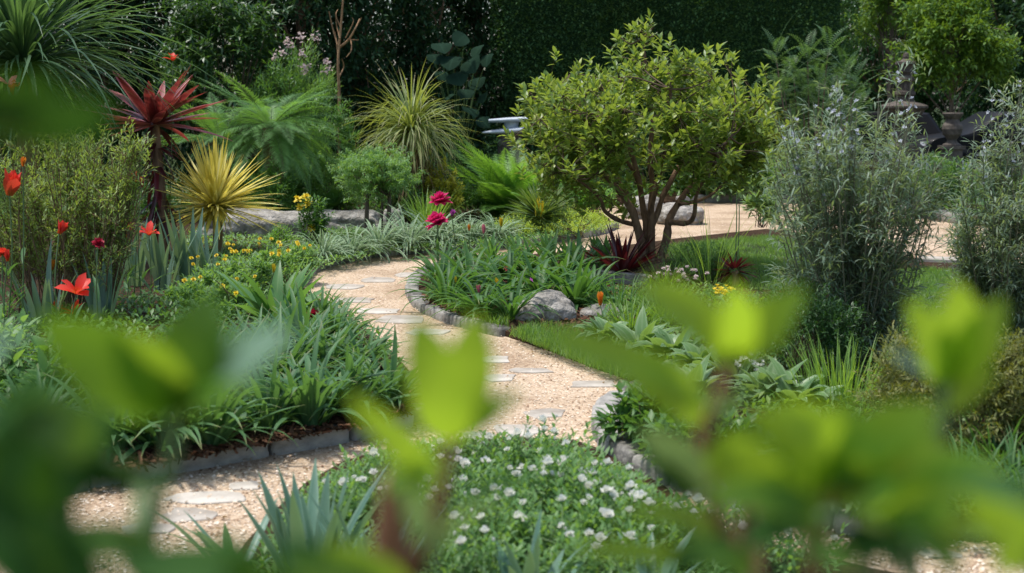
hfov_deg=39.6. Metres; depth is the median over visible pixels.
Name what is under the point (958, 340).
leafy shrub
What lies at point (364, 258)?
edging block
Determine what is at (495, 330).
edging block
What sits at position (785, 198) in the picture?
edging block
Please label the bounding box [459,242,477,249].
edging block
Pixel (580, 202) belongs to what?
leafy shrub
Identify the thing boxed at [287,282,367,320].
strappy clump
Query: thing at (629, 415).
leafy plant
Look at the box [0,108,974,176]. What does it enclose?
ground
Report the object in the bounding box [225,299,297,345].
strappy clump
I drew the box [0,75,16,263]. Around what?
red lily
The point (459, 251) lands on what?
strappy clump
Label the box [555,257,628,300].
strappy clump
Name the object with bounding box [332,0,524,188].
evergreen tree
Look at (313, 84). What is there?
flowering shrub
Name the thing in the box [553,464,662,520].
white flower bush
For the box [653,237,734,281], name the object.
fine bush
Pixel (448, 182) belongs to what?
golden shrub
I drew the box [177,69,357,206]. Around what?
cycad
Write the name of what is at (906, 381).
heath shrub
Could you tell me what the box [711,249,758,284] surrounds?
bromeliad
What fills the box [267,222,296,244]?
leafy shrub
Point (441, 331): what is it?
stepping stone
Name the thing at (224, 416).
strappy clump
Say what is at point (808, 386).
broad leaf clump
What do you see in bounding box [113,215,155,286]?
iris clump
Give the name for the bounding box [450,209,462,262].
peony
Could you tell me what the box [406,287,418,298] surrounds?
edging block
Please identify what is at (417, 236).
striped grass
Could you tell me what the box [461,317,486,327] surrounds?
edging block
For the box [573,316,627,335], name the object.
broad leaf clump
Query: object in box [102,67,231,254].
cordyline
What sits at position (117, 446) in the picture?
strappy clump
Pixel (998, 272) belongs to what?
silver shrub
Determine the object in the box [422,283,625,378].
verge grass
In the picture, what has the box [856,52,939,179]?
stone fountain
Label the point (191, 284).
yellow flower plant
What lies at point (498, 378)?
stepping stone
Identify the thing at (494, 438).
white flower bush
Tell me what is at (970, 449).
arching tuft
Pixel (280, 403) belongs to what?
strappy clump
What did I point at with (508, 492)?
white flower bush
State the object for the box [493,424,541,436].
stepping stone
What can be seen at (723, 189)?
leafy shrub
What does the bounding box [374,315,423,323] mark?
stepping stone
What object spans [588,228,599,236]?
edging block
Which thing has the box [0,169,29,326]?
red lily
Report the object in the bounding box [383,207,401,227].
boulder
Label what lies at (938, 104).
evergreen tree
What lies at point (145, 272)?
red lily
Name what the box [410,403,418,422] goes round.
edging block
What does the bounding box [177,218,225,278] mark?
iris clump
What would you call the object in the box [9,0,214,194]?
evergreen tree
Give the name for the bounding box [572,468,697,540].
white flower bush
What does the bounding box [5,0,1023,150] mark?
woodland
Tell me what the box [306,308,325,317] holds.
peony
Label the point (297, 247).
yellow flower plant
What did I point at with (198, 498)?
stepping stone
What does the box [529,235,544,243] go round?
edging block
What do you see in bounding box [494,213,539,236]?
lime mound
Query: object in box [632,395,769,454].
leafy plant
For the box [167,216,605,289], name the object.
leafy ground cover
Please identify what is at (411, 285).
edging block
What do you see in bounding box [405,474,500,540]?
white flower bush
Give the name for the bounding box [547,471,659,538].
white flower bush
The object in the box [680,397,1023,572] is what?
leafy shrub
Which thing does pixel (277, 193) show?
leafy shrub
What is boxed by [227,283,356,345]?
strappy clump
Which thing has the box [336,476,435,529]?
white flower bush
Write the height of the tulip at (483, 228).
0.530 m
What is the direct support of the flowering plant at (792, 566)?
on the garden bed at (661, 488)
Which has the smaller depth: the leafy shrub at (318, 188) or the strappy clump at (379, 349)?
the strappy clump at (379, 349)
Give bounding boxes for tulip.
[457,224,470,267]
[474,224,489,263]
[476,276,488,294]
[483,217,504,271]
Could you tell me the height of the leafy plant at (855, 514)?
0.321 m
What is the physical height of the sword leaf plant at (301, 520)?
0.465 m
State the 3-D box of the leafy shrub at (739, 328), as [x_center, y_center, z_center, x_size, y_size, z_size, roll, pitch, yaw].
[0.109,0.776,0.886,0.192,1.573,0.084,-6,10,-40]
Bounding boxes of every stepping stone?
[161,524,175,533]
[164,507,217,522]
[169,491,245,504]
[229,481,261,490]
[326,284,364,289]
[335,297,374,302]
[357,308,399,313]
[361,277,395,282]
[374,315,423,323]
[394,272,412,276]
[405,329,450,334]
[493,356,509,362]
[493,374,515,381]
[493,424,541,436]
[509,368,553,373]
[523,408,564,418]
[570,380,615,387]
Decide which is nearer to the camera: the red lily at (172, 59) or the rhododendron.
the red lily at (172, 59)
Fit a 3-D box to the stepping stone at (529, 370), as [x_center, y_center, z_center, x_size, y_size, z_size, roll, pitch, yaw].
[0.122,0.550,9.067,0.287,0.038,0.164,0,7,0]
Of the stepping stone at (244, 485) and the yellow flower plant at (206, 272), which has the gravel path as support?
the stepping stone at (244, 485)
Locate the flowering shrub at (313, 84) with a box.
[257,25,341,204]
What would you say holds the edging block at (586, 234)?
on the gravel path
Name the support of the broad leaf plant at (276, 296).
on the garden bed at (147, 280)
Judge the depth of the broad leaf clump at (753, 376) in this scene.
7.70 m
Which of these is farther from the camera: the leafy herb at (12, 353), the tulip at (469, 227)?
the tulip at (469, 227)
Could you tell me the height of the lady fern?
1.527 m
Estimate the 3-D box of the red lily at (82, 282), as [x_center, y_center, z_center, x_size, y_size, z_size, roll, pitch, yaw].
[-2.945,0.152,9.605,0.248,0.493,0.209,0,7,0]
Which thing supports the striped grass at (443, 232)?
on the garden bed at (147, 280)
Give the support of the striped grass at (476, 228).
on the garden bed at (147, 280)
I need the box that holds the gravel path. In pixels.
[76,202,1021,572]
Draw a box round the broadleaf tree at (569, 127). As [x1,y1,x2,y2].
[497,8,796,270]
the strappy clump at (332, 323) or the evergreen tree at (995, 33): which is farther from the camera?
the evergreen tree at (995, 33)
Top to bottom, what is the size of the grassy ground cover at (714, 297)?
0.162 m
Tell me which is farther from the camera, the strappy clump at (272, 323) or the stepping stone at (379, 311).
the stepping stone at (379, 311)
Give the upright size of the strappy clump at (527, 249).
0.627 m
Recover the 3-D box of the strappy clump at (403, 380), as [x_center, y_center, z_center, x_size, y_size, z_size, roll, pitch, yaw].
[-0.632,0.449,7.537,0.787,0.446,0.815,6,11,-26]
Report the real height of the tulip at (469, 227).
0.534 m
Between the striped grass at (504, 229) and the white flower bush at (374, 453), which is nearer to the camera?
the white flower bush at (374, 453)
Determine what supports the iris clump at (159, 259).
on the garden bed at (147, 280)
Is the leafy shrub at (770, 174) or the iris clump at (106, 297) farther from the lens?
the leafy shrub at (770, 174)
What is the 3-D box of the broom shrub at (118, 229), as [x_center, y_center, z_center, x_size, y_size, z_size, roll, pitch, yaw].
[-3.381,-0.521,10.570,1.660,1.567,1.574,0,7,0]
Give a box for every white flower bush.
[300,468,378,525]
[330,443,395,495]
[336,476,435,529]
[364,437,444,469]
[371,506,528,572]
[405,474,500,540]
[428,451,529,522]
[431,438,500,476]
[431,482,592,562]
[458,427,540,484]
[466,454,570,522]
[474,490,611,570]
[481,412,606,483]
[515,437,643,506]
[516,456,629,536]
[522,508,678,572]
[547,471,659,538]
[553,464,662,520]
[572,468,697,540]
[604,495,725,570]
[653,494,785,572]
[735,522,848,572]
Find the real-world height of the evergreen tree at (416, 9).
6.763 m
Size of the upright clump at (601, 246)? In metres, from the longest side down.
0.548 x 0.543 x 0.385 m
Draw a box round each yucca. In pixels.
[143,133,283,251]
[504,178,577,236]
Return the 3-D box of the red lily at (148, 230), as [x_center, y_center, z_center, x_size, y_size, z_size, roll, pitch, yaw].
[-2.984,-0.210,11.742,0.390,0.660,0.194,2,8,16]
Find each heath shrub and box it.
[844,320,1023,452]
[967,328,1023,448]
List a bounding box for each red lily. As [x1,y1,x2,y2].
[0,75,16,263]
[0,156,25,324]
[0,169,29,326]
[0,247,25,311]
[3,249,23,328]
[41,259,54,303]
[47,219,67,314]
[54,273,90,316]
[59,299,81,315]
[91,237,120,323]
[123,224,143,296]
[123,248,141,295]
[124,177,151,295]
[131,171,141,300]
[131,221,176,294]
[162,53,180,239]
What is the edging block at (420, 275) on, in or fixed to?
on the gravel path
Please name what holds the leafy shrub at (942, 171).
on the garden bed at (668, 198)
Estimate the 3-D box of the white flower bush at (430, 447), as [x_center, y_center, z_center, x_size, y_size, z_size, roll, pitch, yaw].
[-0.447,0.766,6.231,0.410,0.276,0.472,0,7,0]
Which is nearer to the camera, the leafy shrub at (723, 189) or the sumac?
the sumac
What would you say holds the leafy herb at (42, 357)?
on the garden bed at (147, 280)
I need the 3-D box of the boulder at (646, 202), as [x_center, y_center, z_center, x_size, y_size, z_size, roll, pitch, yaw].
[1.958,-1.120,21.054,0.640,0.517,0.641,0,7,0]
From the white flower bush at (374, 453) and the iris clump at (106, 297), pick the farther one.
the iris clump at (106, 297)
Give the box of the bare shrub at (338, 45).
[328,0,361,186]
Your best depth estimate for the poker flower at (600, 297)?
10.11 m
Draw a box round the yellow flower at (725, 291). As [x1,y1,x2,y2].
[713,284,730,308]
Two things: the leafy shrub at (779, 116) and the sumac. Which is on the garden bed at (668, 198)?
the leafy shrub at (779, 116)
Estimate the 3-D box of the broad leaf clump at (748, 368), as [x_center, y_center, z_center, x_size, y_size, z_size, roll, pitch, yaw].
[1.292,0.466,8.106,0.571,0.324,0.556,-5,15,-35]
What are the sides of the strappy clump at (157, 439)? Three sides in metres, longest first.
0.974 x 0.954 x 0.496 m
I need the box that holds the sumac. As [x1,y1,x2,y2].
[749,15,884,219]
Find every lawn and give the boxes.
[668,237,801,289]
[896,273,957,321]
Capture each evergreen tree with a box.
[0,0,142,199]
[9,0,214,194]
[74,0,306,195]
[198,0,403,186]
[269,0,470,185]
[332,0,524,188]
[396,0,505,179]
[838,0,955,128]
[840,0,1007,120]
[936,0,1023,121]
[957,0,1023,113]
[997,0,1023,110]
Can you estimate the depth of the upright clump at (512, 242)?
14.17 m
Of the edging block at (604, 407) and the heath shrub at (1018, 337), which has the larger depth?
the edging block at (604, 407)
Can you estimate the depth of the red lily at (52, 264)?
10.36 m
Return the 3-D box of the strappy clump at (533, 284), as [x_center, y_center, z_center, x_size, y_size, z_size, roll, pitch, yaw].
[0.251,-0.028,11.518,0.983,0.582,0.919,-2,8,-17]
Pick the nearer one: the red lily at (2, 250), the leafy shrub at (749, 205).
the red lily at (2, 250)
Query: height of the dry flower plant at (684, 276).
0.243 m
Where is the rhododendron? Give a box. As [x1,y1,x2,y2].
[148,0,303,171]
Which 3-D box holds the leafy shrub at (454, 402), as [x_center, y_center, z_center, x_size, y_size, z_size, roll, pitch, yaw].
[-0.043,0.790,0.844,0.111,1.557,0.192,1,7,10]
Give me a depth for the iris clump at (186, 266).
12.39 m
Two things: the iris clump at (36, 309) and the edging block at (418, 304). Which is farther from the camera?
the edging block at (418, 304)
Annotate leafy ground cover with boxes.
[0,170,1023,223]
[0,281,410,420]
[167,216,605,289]
[255,431,775,572]
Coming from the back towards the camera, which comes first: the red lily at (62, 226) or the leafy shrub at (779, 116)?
the leafy shrub at (779, 116)
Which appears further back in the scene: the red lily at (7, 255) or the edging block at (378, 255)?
the edging block at (378, 255)
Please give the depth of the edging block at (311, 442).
7.01 m
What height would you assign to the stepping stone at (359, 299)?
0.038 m
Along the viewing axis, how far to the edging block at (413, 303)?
11.87 m
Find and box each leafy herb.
[0,303,50,389]
[14,335,89,405]
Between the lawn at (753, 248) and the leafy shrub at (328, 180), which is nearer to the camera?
the lawn at (753, 248)
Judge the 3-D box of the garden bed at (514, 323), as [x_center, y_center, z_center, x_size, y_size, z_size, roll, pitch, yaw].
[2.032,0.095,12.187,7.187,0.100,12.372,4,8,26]
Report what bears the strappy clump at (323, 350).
on the garden bed at (147, 280)
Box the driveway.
[855,166,1023,178]
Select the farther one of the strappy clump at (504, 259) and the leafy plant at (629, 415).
the strappy clump at (504, 259)
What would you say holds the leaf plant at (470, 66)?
on the garden bed at (147, 280)
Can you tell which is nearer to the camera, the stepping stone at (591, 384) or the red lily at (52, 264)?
the stepping stone at (591, 384)
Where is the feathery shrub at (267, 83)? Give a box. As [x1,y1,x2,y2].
[245,48,320,164]
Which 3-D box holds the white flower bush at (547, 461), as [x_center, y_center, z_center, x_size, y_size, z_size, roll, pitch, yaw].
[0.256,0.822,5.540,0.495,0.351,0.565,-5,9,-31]
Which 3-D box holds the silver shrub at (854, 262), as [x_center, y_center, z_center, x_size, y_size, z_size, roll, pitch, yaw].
[2.067,-0.473,8.507,1.229,1.997,1.708,2,8,14]
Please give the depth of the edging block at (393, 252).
15.88 m
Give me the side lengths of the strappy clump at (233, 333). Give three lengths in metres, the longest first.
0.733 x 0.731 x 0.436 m
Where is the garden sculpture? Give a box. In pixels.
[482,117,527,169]
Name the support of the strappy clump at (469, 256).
on the garden bed at (514, 323)
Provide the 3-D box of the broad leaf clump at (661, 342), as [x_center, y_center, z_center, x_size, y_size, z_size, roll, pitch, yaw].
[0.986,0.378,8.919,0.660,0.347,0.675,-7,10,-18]
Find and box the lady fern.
[419,129,603,221]
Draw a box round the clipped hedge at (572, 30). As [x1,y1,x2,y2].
[487,0,863,189]
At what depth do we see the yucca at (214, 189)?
15.01 m
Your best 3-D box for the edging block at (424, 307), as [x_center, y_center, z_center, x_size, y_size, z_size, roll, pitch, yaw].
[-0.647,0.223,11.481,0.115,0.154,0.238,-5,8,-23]
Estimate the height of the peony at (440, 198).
0.819 m
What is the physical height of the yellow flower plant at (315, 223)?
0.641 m
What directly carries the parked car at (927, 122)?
on the driveway
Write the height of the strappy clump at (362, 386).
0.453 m
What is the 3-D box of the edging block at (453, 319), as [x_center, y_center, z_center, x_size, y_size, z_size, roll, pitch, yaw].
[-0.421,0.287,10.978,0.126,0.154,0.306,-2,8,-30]
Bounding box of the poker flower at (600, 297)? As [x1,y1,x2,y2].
[586,291,608,320]
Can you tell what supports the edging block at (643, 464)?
on the gravel path
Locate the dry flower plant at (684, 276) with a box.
[628,265,708,282]
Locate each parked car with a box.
[837,111,941,160]
[916,111,1023,168]
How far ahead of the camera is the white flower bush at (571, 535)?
4.77 m
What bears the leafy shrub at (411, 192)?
on the garden bed at (147, 280)
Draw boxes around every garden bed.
[0,177,610,455]
[246,437,886,572]
[419,229,1023,543]
[612,183,1023,229]
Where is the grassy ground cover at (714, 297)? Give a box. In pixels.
[595,275,1023,517]
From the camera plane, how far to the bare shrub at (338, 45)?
20.21 m
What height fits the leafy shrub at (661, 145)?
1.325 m
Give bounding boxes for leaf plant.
[162,498,306,561]
[216,250,323,325]
[238,458,388,567]
[246,286,322,327]
[302,484,448,553]
[304,189,354,209]
[426,31,492,186]
[476,511,608,572]
[598,531,692,572]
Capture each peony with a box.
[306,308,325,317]
[425,211,447,263]
[429,191,452,266]
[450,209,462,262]
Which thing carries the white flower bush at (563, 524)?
on the garden bed at (661, 488)
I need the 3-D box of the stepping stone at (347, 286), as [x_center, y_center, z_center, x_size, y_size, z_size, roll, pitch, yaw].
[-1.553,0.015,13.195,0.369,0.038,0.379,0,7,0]
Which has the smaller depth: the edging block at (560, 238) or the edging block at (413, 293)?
the edging block at (413, 293)
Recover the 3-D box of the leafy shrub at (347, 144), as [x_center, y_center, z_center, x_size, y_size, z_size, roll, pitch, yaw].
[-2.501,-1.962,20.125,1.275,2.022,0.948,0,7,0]
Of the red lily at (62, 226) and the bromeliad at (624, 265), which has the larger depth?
the bromeliad at (624, 265)
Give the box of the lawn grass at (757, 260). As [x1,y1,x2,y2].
[666,233,963,320]
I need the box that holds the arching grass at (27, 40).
[0,0,229,265]
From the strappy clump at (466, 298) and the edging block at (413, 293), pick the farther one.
the edging block at (413, 293)
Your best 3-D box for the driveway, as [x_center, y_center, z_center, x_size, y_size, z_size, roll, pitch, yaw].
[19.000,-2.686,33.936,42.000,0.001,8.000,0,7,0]
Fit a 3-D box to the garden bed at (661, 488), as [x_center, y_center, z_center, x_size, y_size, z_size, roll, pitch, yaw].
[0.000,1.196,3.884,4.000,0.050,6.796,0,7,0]
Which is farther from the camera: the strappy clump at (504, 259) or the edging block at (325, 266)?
the edging block at (325, 266)
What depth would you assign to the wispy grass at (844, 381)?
7.65 m
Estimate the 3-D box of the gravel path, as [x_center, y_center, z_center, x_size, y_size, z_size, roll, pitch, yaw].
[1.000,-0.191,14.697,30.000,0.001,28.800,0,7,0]
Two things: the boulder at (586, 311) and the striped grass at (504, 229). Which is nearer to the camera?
the boulder at (586, 311)
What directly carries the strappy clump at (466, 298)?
on the garden bed at (514, 323)
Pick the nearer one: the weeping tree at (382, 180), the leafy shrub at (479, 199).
the weeping tree at (382, 180)
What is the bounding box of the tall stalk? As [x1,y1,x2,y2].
[734,192,739,271]
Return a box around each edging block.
[92,454,164,488]
[176,437,268,473]
[268,423,348,455]
[314,259,328,269]
[316,261,321,272]
[328,258,336,266]
[337,255,346,264]
[342,252,357,262]
[349,411,413,440]
[358,250,371,259]
[372,252,383,257]
[384,247,399,255]
[399,245,418,254]
[405,284,418,294]
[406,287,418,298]
[408,292,421,302]
[409,273,421,277]
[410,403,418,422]
[411,295,425,307]
[416,301,428,311]
[419,245,435,253]
[421,304,440,316]
[431,308,450,321]
[443,312,466,326]
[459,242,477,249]
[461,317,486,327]
[484,322,510,336]
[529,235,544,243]
[559,233,569,241]
[582,229,590,237]
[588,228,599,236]
[591,405,614,429]
[592,416,616,442]
[595,390,625,404]
[596,227,607,234]
[597,429,627,451]
[608,438,643,465]
[632,454,665,485]
[676,194,704,202]
[705,193,741,202]
[776,194,795,202]
[834,508,859,533]
[926,209,947,219]
[941,212,961,223]
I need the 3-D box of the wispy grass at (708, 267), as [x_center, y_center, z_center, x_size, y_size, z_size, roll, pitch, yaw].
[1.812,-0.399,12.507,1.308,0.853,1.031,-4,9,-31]
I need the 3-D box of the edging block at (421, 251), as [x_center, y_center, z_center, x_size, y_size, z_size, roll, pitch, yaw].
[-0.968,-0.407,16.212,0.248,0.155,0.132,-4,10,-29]
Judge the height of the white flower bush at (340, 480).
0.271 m
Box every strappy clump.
[0,357,120,433]
[43,361,204,459]
[92,405,264,459]
[133,385,301,456]
[154,314,256,338]
[201,348,348,435]
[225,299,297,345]
[225,299,369,382]
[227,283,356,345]
[233,322,399,442]
[236,312,299,393]
[268,346,410,420]
[273,296,392,374]
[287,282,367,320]
[295,287,399,341]
[319,326,411,409]
[325,311,406,377]
[387,252,499,313]
[397,236,482,283]
[421,272,529,322]
[426,235,525,290]
[433,240,495,272]
[445,235,542,279]
[454,268,559,326]
[456,246,572,299]
[484,232,579,273]
[490,247,599,300]
[502,239,625,282]
[510,253,636,311]
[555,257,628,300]
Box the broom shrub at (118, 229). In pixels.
[0,115,156,317]
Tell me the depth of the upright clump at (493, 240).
14.04 m
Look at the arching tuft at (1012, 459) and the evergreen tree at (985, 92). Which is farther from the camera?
the evergreen tree at (985, 92)
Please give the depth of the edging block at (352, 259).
15.26 m
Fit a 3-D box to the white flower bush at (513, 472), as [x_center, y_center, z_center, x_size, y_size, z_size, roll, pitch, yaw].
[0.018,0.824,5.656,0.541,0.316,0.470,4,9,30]
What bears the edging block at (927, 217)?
on the gravel path
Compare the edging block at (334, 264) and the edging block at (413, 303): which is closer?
the edging block at (413, 303)
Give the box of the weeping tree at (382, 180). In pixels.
[318,141,427,237]
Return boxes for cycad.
[148,92,298,204]
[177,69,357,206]
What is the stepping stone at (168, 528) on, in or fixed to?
on the gravel path
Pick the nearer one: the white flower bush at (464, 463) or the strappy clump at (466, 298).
the white flower bush at (464, 463)
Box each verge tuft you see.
[573,272,649,312]
[584,294,672,330]
[608,276,703,324]
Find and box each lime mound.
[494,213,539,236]
[533,202,620,238]
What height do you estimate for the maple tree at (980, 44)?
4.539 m
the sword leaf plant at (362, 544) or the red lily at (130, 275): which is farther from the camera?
the red lily at (130, 275)
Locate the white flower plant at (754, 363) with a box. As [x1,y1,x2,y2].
[734,360,764,382]
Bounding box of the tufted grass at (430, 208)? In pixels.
[395,188,466,231]
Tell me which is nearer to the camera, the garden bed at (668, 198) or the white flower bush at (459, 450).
the white flower bush at (459, 450)
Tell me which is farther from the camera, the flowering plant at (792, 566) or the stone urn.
the stone urn
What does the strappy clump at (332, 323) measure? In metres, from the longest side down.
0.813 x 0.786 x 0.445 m
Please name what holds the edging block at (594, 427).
on the gravel path
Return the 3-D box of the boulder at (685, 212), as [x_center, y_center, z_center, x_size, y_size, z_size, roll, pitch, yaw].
[2.360,-0.992,20.106,0.708,0.406,0.736,0,7,0]
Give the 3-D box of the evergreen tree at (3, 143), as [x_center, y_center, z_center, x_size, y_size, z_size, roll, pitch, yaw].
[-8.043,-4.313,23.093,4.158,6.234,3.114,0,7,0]
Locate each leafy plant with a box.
[582,380,671,445]
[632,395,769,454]
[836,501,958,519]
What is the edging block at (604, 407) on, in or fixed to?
on the gravel path
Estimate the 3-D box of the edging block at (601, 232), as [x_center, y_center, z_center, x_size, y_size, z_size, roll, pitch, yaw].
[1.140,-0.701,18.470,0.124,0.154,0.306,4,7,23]
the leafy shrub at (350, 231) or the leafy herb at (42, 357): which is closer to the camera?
the leafy herb at (42, 357)
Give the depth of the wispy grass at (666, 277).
12.35 m
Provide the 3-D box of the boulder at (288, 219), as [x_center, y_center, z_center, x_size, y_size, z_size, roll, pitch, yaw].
[-3.103,-0.646,17.252,1.579,0.604,0.564,0,7,0]
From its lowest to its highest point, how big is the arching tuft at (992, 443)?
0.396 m
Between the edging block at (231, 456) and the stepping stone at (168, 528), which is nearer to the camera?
the stepping stone at (168, 528)
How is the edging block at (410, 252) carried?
on the gravel path
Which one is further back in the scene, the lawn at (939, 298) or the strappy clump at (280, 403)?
the lawn at (939, 298)
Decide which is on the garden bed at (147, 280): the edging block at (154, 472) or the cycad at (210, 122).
the cycad at (210, 122)
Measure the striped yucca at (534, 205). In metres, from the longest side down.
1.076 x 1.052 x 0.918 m
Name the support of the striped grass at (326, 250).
on the garden bed at (147, 280)
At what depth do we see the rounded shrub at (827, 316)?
8.09 m
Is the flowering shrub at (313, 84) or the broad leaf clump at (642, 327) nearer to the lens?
the broad leaf clump at (642, 327)
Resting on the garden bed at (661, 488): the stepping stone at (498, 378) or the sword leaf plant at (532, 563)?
the sword leaf plant at (532, 563)
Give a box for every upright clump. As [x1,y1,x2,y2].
[468,232,504,259]
[499,232,541,260]
[524,227,576,266]
[551,228,600,272]
[575,232,622,266]
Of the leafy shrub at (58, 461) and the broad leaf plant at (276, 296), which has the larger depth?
the broad leaf plant at (276, 296)
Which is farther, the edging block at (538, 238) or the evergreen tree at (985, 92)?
the evergreen tree at (985, 92)
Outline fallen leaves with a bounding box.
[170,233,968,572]
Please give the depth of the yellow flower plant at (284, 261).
12.44 m
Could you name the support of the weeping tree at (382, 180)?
on the garden bed at (147, 280)
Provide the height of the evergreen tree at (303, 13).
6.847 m
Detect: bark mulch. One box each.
[111,326,413,471]
[421,275,640,330]
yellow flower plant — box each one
[163,275,216,305]
[182,249,251,294]
[198,274,256,321]
[207,240,283,288]
[228,243,311,284]
[258,237,322,279]
[293,192,335,243]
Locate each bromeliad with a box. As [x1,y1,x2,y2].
[571,220,670,272]
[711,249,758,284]
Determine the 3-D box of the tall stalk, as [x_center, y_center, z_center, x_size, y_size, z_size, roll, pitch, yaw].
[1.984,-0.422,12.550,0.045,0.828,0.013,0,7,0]
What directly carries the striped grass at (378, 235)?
on the garden bed at (147, 280)
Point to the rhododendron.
(196, 42)
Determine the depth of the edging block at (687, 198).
24.14 m
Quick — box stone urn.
[937,112,965,189]
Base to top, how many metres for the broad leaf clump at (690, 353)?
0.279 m
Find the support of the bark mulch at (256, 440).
on the garden bed at (147, 280)
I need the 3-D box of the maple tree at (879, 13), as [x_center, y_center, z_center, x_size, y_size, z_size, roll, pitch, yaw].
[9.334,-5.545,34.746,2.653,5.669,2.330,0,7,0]
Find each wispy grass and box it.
[630,256,699,282]
[655,200,761,285]
[779,325,908,409]
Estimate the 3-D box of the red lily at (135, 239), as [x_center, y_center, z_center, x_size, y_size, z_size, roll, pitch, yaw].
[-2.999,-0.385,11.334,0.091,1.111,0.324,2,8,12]
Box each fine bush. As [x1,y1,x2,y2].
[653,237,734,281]
[698,244,745,277]
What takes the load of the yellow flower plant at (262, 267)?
on the garden bed at (147, 280)
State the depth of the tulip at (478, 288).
11.39 m
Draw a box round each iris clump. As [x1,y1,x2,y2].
[5,238,76,330]
[72,254,130,322]
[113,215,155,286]
[139,220,197,289]
[156,208,225,285]
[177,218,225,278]
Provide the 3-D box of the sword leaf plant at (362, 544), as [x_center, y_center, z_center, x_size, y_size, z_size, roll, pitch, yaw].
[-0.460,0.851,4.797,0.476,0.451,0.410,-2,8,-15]
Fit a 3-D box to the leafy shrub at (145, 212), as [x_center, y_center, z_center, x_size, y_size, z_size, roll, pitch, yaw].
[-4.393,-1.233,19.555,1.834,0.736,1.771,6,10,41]
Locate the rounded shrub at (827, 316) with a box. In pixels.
[719,273,898,379]
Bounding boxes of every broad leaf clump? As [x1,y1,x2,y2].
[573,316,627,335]
[608,306,677,347]
[636,327,699,357]
[668,342,713,369]
[685,356,770,394]
[687,355,739,391]
[729,357,806,405]
[746,355,843,410]
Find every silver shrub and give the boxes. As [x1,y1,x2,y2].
[756,40,961,370]
[927,76,1023,344]
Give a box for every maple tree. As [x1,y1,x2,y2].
[845,0,941,102]
[876,0,1023,112]
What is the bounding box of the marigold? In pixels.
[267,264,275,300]
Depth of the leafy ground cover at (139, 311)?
10.05 m
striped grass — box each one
[281,223,365,266]
[319,224,391,260]
[336,205,423,263]
[363,202,453,260]
[385,207,487,254]
[449,207,505,246]
[464,209,533,249]
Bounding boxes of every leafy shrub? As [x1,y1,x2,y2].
[0,77,116,207]
[0,292,335,572]
[132,176,251,222]
[231,156,299,204]
[232,145,337,210]
[242,156,297,210]
[252,154,348,211]
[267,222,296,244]
[270,313,542,572]
[287,145,368,210]
[300,78,376,209]
[330,224,365,242]
[369,178,451,224]
[392,136,520,192]
[445,179,498,218]
[547,280,806,572]
[554,177,618,216]
[557,129,711,193]
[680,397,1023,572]
[685,169,777,202]
[738,187,783,227]
[748,155,810,193]
[760,108,787,162]
[883,146,979,208]
[889,281,1006,572]
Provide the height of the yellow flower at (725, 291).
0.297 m
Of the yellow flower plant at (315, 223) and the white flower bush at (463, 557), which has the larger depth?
the yellow flower plant at (315, 223)
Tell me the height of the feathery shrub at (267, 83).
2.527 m
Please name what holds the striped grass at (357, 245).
on the garden bed at (147, 280)
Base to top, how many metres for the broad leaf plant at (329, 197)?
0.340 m
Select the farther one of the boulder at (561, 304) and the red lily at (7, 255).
the boulder at (561, 304)
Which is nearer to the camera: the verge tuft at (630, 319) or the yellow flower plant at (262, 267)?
the verge tuft at (630, 319)
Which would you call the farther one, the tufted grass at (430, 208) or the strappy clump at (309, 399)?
the tufted grass at (430, 208)
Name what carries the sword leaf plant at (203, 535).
on the garden bed at (661, 488)
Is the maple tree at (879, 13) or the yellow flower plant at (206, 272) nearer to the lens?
the yellow flower plant at (206, 272)
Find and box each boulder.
[195,208,313,236]
[310,209,383,230]
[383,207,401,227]
[515,289,576,320]
[579,303,621,317]
[623,194,658,218]
[654,202,703,224]
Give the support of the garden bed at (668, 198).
on the gravel path
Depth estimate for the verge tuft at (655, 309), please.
10.51 m
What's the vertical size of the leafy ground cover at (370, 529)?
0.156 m
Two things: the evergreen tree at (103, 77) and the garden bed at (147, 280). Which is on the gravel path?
the garden bed at (147, 280)
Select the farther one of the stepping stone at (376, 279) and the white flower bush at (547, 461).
the stepping stone at (376, 279)
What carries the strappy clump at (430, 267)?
on the garden bed at (514, 323)
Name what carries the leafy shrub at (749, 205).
on the gravel path
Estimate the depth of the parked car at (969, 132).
32.13 m
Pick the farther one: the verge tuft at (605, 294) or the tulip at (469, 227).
the tulip at (469, 227)
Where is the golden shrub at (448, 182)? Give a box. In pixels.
[416,156,464,223]
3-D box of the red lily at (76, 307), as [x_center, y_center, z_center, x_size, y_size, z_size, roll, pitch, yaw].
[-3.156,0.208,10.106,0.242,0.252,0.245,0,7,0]
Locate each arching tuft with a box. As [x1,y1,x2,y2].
[929,418,1023,513]
[931,400,1023,481]
[951,421,1023,486]
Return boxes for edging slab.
[590,269,649,284]
[918,256,984,262]

